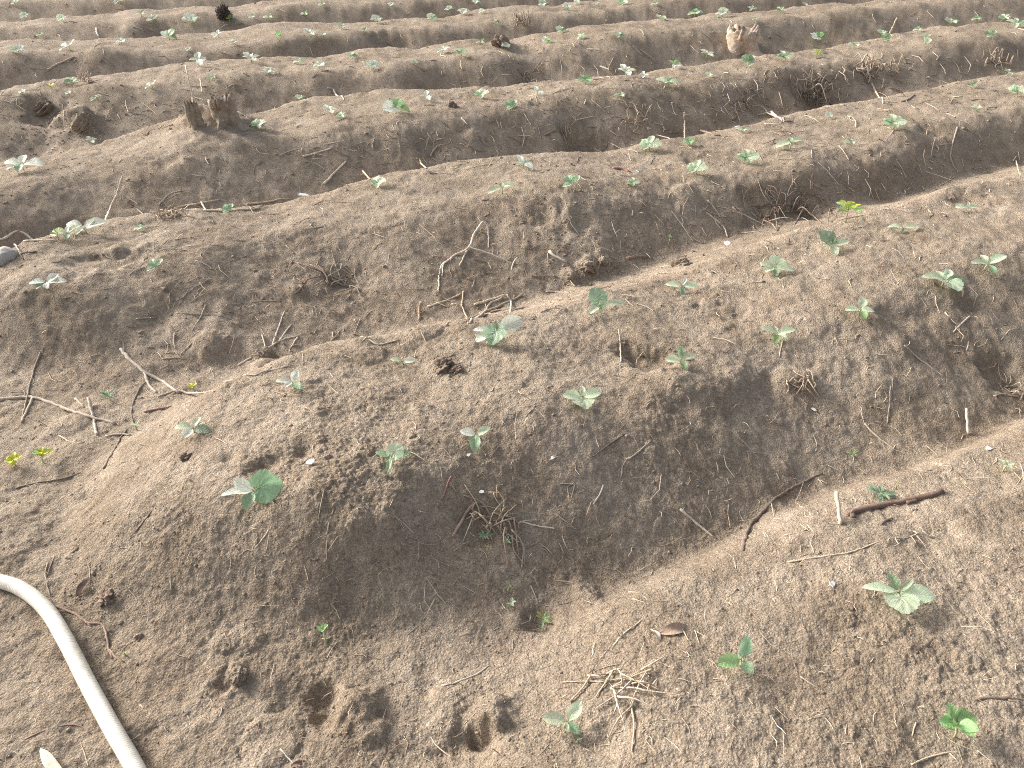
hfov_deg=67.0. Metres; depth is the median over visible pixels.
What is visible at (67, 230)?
seedling
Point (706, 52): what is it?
seedling
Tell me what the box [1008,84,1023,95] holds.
seedling
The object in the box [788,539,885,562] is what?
straw stalk
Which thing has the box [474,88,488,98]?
seedling
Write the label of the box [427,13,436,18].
seedling
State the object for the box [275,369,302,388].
seedling
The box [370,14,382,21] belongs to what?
seedling
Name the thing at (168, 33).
seedling
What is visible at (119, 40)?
seedling
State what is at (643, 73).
seedling
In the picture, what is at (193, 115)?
tree stump
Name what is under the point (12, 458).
weed
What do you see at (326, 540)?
straw stalk
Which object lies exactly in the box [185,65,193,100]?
straw stalk
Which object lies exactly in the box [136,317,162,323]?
twig
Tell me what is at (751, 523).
branch
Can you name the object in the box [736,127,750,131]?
seedling
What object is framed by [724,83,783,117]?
dry root clump
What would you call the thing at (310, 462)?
plastic chip
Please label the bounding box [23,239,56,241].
stick
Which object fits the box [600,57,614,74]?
twig
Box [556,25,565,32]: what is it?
seedling
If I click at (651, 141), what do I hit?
seedling
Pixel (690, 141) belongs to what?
seedling
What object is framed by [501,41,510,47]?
seedling
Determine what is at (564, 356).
straw litter
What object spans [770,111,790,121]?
stick
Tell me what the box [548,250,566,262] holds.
stick
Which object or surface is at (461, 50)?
seedling
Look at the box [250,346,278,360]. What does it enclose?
soil clod
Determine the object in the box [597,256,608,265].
soil clod
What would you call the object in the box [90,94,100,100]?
seedling
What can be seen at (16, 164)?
seedling
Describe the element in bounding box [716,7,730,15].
seedling
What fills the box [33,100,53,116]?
soil clod
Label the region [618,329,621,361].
straw stalk
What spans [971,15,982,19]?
seedling
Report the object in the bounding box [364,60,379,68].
seedling
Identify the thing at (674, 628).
dry leaf
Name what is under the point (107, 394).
weed
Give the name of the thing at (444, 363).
soil clod
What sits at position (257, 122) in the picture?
seedling
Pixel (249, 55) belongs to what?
seedling
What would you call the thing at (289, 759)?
straw stalk
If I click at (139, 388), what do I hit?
twig
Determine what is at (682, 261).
soil clod
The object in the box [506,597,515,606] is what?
weed
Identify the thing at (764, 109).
twig
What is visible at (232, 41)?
seedling
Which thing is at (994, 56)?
dry root clump
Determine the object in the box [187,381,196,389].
weed
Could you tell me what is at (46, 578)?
twig
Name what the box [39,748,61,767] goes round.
dry leaf
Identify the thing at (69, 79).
seedling
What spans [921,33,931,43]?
seedling
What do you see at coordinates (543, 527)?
twig
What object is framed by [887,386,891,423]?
twig
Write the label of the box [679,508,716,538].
twig
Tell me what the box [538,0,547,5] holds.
seedling
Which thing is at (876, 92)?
stick
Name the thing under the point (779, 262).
seedling
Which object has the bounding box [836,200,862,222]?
weed
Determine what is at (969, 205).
seedling
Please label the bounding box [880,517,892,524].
twig
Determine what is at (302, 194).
plastic chip
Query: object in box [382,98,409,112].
seedling
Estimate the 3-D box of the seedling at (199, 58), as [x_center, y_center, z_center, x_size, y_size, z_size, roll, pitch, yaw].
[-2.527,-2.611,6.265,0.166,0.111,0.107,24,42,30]
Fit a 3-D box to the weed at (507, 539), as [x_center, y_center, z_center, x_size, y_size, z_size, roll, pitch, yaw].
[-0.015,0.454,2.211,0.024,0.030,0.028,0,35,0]
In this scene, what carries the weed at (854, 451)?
on the ground
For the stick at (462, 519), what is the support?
on the ground
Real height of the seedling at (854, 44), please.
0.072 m
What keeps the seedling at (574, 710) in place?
on the ground
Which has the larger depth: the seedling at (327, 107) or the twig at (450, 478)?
the seedling at (327, 107)
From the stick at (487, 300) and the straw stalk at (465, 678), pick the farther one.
the stick at (487, 300)
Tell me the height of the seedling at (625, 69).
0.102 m
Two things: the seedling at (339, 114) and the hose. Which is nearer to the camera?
the hose
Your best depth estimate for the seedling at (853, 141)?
4.79 m
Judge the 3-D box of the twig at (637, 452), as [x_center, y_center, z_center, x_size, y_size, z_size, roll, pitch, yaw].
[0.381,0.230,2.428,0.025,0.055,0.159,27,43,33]
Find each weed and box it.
[4,452,21,465]
[31,446,52,462]
[51,228,60,239]
[98,389,115,400]
[130,420,138,430]
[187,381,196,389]
[316,623,327,643]
[477,530,493,539]
[505,536,510,543]
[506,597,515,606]
[536,611,550,628]
[811,49,823,56]
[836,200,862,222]
[847,449,858,455]
[865,483,897,502]
[938,702,979,737]
[999,459,1014,471]
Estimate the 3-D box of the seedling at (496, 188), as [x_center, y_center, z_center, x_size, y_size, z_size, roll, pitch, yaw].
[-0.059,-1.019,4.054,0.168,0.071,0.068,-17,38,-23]
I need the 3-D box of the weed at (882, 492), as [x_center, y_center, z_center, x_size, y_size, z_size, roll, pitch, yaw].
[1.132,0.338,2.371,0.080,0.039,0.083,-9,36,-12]
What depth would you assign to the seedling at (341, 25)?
7.56 m
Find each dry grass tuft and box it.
[76,66,98,82]
[151,198,203,219]
[511,10,532,29]
[618,99,655,137]
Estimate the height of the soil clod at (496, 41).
0.172 m
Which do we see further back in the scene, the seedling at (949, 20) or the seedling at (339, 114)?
the seedling at (949, 20)
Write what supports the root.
on the ground
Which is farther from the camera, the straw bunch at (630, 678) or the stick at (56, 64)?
the stick at (56, 64)
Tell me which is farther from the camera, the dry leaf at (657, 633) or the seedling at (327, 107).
the seedling at (327, 107)
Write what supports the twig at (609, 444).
on the ground
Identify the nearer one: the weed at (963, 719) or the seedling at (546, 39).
the weed at (963, 719)
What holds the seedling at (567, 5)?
on the ground
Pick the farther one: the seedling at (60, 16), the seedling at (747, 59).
the seedling at (60, 16)
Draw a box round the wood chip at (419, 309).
[418,301,422,319]
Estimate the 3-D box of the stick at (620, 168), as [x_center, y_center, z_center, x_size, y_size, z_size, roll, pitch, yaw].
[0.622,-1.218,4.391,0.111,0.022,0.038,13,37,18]
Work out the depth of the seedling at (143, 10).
8.08 m
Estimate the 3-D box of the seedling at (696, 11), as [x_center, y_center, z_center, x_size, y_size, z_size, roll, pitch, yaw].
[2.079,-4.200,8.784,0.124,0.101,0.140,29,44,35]
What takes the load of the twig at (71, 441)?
on the ground
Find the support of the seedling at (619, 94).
on the ground
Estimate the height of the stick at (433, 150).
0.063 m
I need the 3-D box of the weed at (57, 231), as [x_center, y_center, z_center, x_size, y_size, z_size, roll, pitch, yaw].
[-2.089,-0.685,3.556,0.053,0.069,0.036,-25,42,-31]
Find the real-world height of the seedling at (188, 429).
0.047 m
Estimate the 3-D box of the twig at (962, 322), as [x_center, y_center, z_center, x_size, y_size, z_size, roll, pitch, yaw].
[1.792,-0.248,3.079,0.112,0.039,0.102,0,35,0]
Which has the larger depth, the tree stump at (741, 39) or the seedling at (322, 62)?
the tree stump at (741, 39)
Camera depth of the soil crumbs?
2.28 m
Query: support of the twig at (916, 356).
on the ground
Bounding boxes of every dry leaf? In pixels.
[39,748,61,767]
[76,577,90,595]
[291,760,304,766]
[650,629,660,640]
[660,622,686,634]
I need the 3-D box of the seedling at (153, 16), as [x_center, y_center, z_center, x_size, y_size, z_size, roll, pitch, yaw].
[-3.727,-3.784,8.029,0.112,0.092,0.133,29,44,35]
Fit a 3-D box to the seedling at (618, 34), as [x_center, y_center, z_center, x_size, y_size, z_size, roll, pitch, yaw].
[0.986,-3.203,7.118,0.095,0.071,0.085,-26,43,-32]
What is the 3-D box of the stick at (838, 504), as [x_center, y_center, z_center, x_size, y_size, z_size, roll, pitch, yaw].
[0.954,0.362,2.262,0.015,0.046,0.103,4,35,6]
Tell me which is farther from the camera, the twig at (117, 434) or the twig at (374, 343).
the twig at (374, 343)
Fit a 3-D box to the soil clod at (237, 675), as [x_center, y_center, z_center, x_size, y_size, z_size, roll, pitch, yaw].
[-0.684,0.730,1.935,0.044,0.039,0.053,20,40,26]
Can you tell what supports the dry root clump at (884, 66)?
on the ground
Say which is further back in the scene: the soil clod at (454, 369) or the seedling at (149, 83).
the seedling at (149, 83)
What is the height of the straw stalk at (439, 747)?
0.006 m
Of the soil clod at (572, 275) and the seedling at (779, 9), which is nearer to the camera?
the soil clod at (572, 275)
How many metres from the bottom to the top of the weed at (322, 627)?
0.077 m
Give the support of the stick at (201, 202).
on the ground
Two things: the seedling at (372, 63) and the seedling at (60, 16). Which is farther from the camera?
the seedling at (60, 16)
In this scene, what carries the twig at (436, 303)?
on the ground
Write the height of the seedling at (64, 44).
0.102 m
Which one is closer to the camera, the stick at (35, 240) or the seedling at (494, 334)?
the seedling at (494, 334)
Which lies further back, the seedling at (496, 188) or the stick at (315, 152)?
the stick at (315, 152)
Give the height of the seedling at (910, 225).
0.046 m
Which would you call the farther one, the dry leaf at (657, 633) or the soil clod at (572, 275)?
the soil clod at (572, 275)
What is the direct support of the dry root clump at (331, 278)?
on the ground
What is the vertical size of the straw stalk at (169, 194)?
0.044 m
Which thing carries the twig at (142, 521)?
on the ground
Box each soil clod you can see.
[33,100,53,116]
[70,112,95,132]
[96,588,114,607]
[133,633,143,641]
[177,452,191,460]
[228,665,247,686]
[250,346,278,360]
[433,356,454,373]
[445,101,457,107]
[448,364,463,374]
[491,35,509,47]
[566,271,577,280]
[579,259,596,273]
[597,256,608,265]
[669,257,692,266]
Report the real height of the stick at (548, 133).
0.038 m
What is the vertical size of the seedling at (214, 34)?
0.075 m
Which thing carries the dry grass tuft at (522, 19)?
on the ground
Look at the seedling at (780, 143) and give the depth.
4.67 m
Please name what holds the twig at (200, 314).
on the ground
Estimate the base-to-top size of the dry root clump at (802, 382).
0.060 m
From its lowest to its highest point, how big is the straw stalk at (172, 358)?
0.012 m
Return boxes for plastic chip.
[298,193,309,196]
[306,459,313,464]
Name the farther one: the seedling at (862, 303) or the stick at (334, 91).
the stick at (334, 91)
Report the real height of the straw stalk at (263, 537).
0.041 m
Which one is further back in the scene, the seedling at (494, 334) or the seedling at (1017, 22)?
the seedling at (1017, 22)
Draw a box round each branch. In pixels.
[0,395,115,424]
[119,348,179,393]
[740,473,822,550]
[845,488,944,517]
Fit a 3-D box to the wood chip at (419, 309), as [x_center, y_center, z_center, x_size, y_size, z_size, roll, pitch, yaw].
[-0.412,-0.323,3.439,0.023,0.068,0.067,6,35,8]
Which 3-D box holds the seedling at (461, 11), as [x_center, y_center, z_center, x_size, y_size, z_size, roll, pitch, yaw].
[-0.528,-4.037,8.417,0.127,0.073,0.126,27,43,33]
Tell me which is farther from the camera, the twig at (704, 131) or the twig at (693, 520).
the twig at (704, 131)
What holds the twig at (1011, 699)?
on the ground
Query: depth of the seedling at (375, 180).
4.17 m
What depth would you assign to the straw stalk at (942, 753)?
1.65 m
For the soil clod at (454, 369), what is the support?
on the ground
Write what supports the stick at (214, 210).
on the ground
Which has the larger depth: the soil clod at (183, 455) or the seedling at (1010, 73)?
the seedling at (1010, 73)
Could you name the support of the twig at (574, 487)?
on the ground
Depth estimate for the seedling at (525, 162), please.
4.31 m
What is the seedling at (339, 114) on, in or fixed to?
on the ground
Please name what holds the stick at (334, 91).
on the ground
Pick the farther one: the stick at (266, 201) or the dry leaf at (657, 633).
the stick at (266, 201)
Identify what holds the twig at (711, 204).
on the ground
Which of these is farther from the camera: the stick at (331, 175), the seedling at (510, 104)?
the seedling at (510, 104)
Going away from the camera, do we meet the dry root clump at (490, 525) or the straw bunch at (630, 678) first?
the straw bunch at (630, 678)
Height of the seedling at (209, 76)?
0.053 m
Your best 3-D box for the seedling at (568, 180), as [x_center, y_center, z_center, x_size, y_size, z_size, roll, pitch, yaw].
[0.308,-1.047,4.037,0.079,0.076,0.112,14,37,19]
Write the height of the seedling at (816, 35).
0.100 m
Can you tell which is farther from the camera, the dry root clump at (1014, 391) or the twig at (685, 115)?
the twig at (685, 115)
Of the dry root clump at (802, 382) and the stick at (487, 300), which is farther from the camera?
the stick at (487, 300)
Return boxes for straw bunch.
[560,655,684,751]
[888,527,937,547]
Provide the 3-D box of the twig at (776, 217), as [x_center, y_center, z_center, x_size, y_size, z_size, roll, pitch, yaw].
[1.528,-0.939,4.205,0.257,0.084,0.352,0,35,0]
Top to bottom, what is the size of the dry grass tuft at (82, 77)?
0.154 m
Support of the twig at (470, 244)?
on the ground
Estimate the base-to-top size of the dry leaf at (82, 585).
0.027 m
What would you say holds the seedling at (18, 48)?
on the ground
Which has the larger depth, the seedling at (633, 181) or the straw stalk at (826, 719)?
the seedling at (633, 181)
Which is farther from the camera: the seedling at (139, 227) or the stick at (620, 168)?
the stick at (620, 168)
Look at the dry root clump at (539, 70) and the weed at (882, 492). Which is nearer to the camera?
the weed at (882, 492)
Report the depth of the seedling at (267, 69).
6.08 m
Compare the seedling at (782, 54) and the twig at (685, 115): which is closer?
the twig at (685, 115)
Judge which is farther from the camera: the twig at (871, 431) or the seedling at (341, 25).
the seedling at (341, 25)
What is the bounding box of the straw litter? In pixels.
[0,0,1023,767]
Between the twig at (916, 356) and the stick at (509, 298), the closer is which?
the twig at (916, 356)
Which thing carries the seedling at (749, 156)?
on the ground
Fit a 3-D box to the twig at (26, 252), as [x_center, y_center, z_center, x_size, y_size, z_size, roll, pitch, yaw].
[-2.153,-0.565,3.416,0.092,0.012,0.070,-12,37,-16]
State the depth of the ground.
2.75 m
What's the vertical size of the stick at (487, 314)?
0.225 m
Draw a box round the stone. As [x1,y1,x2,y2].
[0,246,17,265]
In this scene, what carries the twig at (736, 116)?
on the ground
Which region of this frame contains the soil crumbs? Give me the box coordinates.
[0,1,1023,767]
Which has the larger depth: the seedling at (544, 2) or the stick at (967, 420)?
the seedling at (544, 2)
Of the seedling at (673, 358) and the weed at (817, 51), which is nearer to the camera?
the seedling at (673, 358)
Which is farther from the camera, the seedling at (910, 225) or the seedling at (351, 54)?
the seedling at (351, 54)
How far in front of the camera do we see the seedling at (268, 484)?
2.14 m
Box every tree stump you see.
[183,98,204,129]
[207,94,249,130]
[726,23,761,55]
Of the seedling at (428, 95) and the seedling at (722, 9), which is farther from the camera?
the seedling at (722, 9)
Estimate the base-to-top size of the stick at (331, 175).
0.079 m
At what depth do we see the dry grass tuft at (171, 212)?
3.85 m
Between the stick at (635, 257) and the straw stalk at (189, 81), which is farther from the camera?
the straw stalk at (189, 81)
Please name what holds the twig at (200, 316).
on the ground
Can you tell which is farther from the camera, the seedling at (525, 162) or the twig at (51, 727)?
the seedling at (525, 162)
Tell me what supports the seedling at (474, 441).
on the ground
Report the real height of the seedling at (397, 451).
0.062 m
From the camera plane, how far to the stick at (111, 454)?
2.61 m
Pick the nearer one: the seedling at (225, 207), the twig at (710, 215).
the seedling at (225, 207)
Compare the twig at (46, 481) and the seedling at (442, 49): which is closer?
the twig at (46, 481)
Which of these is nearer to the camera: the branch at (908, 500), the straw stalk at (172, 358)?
the branch at (908, 500)
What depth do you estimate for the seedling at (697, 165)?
4.34 m
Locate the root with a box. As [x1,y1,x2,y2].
[55,605,124,662]
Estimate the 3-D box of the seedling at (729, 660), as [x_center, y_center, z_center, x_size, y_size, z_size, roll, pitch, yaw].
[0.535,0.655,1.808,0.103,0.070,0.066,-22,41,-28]
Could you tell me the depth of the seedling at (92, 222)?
3.65 m
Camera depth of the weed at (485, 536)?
2.22 m
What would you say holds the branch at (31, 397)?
on the ground
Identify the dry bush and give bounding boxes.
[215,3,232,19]
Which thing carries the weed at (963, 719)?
on the ground
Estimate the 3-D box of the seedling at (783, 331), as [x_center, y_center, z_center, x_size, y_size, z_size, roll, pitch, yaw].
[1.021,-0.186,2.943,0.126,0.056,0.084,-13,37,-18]
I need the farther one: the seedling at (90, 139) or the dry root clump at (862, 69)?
the dry root clump at (862, 69)
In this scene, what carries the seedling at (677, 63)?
on the ground
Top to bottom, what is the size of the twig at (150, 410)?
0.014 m
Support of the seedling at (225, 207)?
on the ground
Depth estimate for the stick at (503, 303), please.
3.54 m
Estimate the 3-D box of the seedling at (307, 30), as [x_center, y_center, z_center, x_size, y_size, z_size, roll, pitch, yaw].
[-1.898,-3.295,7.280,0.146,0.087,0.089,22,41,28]
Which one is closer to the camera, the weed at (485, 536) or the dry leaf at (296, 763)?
the dry leaf at (296, 763)
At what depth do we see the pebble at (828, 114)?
5.25 m
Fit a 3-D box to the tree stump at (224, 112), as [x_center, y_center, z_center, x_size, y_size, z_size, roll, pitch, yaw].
[-1.796,-1.689,4.816,0.228,0.204,0.228,30,45,35]
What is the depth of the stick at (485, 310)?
3.48 m
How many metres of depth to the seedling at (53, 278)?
3.19 m
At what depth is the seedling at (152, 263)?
3.37 m
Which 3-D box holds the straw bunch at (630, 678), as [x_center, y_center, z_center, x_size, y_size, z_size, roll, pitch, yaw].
[0.260,0.741,1.771,0.263,0.078,0.219,-4,35,-6]
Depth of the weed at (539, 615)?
2.10 m
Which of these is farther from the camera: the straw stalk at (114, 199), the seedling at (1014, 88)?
the seedling at (1014, 88)
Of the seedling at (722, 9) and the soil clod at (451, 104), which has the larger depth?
the seedling at (722, 9)
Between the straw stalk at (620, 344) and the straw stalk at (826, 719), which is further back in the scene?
the straw stalk at (620, 344)
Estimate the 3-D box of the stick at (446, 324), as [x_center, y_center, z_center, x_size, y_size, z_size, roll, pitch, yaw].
[-0.158,-0.302,3.209,0.150,0.214,0.588,19,39,25]
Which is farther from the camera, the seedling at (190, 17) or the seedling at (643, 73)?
the seedling at (190, 17)
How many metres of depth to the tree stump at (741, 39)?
7.40 m
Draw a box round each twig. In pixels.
[15,472,80,488]
[17,251,36,259]
[21,352,40,418]
[25,724,91,739]
[44,562,50,596]
[59,435,87,442]
[105,433,130,436]
[131,381,145,422]
[134,511,151,531]
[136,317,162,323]
[144,406,171,411]
[158,390,214,396]
[176,280,207,304]
[176,313,229,318]
[192,305,205,329]
[238,311,297,365]
[360,336,398,345]
[427,293,461,306]
[437,221,511,291]
[441,476,452,500]
[522,522,566,547]
[560,483,594,502]
[593,434,624,456]
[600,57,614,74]
[620,440,650,477]
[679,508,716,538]
[684,112,690,138]
[699,129,726,136]
[706,212,727,237]
[707,200,720,216]
[732,107,748,120]
[751,105,782,118]
[766,193,805,228]
[864,423,894,448]
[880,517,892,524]
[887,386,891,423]
[888,378,892,421]
[904,345,943,376]
[937,126,958,172]
[945,312,970,331]
[975,696,1023,705]
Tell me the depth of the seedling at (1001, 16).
8.84 m
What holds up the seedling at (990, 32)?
on the ground
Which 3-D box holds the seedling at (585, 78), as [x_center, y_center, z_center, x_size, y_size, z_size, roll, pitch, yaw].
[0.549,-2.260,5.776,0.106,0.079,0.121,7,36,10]
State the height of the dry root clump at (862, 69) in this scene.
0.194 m
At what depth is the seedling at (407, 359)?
2.72 m
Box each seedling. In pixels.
[4,155,45,171]
[9,44,25,52]
[19,12,27,19]
[29,273,66,289]
[52,225,81,239]
[56,14,65,21]
[59,39,73,50]
[64,77,79,84]
[66,217,106,234]
[86,136,96,143]
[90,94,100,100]
[115,38,127,43]
[134,9,146,16]
[134,224,144,229]
[145,80,154,88]
[146,13,159,21]
[146,259,162,270]
[160,28,176,39]
[174,417,210,437]
[181,13,200,23]
[189,52,205,65]
[207,74,216,78]
[211,30,221,37]
[220,468,282,510]
[222,204,232,213]
[229,39,237,44]
[242,52,258,62]
[250,118,265,128]
[262,67,274,72]
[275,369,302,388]
[303,28,315,34]
[313,60,326,68]
[323,105,336,112]
[336,112,344,116]
[337,22,344,28]
[346,51,357,58]
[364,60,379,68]
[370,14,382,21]
[370,176,385,187]
[375,443,410,474]
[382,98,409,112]
[390,357,415,364]
[420,90,431,99]
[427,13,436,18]
[436,46,449,52]
[453,48,469,55]
[457,8,470,13]
[460,426,490,452]
[473,314,522,344]
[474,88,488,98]
[487,181,515,193]
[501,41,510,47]
[505,99,516,109]
[516,155,534,168]
[533,86,543,94]
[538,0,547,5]
[542,36,550,42]
[542,700,581,733]
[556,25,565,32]
[562,2,572,9]
[562,174,579,188]
[562,386,601,408]
[578,75,591,83]
[588,287,624,313]
[613,92,625,96]
[614,31,624,37]
[618,64,635,75]
[627,177,639,185]
[639,136,661,151]
[640,71,647,78]
[656,14,665,19]
[656,77,680,86]
[665,278,697,294]
[665,346,696,370]
[669,60,682,68]
[682,137,694,144]
[687,160,707,173]
[688,8,702,16]
[700,49,713,57]
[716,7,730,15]
[717,635,753,673]
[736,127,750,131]
[738,149,759,162]
[741,54,754,67]
[759,255,794,276]
[761,326,795,344]
[775,136,804,148]
[777,7,785,12]
[777,51,792,60]
[811,31,827,40]
[819,230,849,255]
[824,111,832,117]
[843,139,857,144]
[845,298,873,318]
[847,42,859,48]
[862,572,934,613]
[882,33,891,42]
[883,114,906,127]
[887,223,919,232]
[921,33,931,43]
[921,269,966,291]
[944,17,958,23]
[955,201,977,210]
[970,104,982,109]
[970,254,1006,273]
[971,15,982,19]
[986,29,996,38]
[998,14,1009,19]
[1005,68,1012,76]
[1006,18,1023,27]
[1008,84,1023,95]
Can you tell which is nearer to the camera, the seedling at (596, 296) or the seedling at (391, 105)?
the seedling at (596, 296)
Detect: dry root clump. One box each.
[295,250,360,301]
[461,486,542,567]
[523,61,548,82]
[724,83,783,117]
[752,174,824,230]
[778,370,819,400]
[795,65,832,107]
[853,53,881,82]
[877,53,906,77]
[985,47,1013,69]
[992,364,1023,399]
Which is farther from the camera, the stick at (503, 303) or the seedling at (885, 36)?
the seedling at (885, 36)
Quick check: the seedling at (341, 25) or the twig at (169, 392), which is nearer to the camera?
the twig at (169, 392)
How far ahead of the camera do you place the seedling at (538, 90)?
5.50 m
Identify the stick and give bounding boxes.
[0,230,56,239]
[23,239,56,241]
[46,56,74,70]
[87,397,98,434]
[103,429,127,468]
[174,199,219,211]
[203,207,258,211]
[246,198,289,204]
[302,148,330,156]
[323,161,345,183]
[327,87,344,99]
[429,144,445,156]
[445,306,524,325]
[452,502,474,536]
[466,308,509,321]
[469,297,502,323]
[474,294,505,304]
[479,294,521,313]
[507,294,511,312]
[544,129,560,135]
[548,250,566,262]
[612,167,630,171]
[625,255,647,259]
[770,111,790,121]
[834,491,842,524]
[868,79,883,103]
[965,408,969,433]
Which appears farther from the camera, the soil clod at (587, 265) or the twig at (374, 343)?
the soil clod at (587, 265)
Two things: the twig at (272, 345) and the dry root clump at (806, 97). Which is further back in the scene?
the dry root clump at (806, 97)
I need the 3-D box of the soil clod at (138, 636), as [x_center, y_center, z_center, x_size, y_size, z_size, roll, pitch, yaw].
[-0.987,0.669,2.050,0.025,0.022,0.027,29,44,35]
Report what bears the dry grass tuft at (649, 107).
on the ground
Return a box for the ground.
[0,0,1023,767]
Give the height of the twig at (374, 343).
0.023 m
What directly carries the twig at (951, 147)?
on the ground
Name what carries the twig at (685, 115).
on the ground
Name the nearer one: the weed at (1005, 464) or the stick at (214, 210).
the weed at (1005, 464)
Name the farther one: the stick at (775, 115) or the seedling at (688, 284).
the stick at (775, 115)
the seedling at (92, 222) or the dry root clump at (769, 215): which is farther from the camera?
the dry root clump at (769, 215)
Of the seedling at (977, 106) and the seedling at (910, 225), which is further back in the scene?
the seedling at (977, 106)
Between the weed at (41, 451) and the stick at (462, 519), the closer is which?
the stick at (462, 519)
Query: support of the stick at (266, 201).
on the ground
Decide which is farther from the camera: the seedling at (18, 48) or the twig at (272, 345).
the seedling at (18, 48)
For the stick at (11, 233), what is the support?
on the ground
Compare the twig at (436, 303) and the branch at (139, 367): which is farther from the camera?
the twig at (436, 303)
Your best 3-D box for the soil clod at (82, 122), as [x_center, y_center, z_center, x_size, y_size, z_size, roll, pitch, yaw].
[-3.020,-1.820,5.439,0.138,0.172,0.189,4,35,5]
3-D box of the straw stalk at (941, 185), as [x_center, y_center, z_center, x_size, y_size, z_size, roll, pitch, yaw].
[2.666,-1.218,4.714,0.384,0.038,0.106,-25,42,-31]
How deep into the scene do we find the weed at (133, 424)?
2.73 m
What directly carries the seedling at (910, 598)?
on the ground
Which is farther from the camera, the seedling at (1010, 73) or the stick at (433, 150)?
the seedling at (1010, 73)
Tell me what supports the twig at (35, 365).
on the ground
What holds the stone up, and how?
on the ground
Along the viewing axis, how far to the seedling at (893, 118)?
4.96 m
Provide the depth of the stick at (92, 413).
2.81 m
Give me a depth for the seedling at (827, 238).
3.47 m
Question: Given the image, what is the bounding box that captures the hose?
[0,574,146,767]
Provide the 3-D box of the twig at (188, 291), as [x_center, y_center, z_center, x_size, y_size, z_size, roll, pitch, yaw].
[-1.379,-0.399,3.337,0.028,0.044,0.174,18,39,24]
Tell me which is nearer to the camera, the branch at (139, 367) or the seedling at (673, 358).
the seedling at (673, 358)
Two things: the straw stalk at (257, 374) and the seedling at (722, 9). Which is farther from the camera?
the seedling at (722, 9)
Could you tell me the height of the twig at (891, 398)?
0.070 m
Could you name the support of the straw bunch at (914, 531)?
on the ground
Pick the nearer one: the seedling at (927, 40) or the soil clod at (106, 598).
the soil clod at (106, 598)
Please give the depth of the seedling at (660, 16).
7.83 m
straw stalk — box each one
[102,177,122,229]
[158,190,181,204]
[162,357,184,359]
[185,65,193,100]
[223,366,287,381]
[255,529,269,550]
[280,748,297,767]
[326,510,333,567]
[426,724,454,758]
[441,665,488,685]
[613,619,641,645]
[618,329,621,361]
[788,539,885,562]
[808,716,834,731]
[911,751,967,764]
[926,176,957,190]
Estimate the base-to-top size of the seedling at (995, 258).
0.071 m
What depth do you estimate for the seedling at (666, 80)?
5.79 m
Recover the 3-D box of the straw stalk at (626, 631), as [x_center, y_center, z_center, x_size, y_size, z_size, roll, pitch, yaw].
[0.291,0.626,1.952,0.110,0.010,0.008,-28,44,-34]
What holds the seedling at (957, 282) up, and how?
on the ground
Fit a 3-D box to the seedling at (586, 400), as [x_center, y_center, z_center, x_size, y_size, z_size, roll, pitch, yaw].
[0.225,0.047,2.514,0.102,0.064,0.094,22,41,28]
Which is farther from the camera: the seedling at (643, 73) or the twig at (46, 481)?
the seedling at (643, 73)

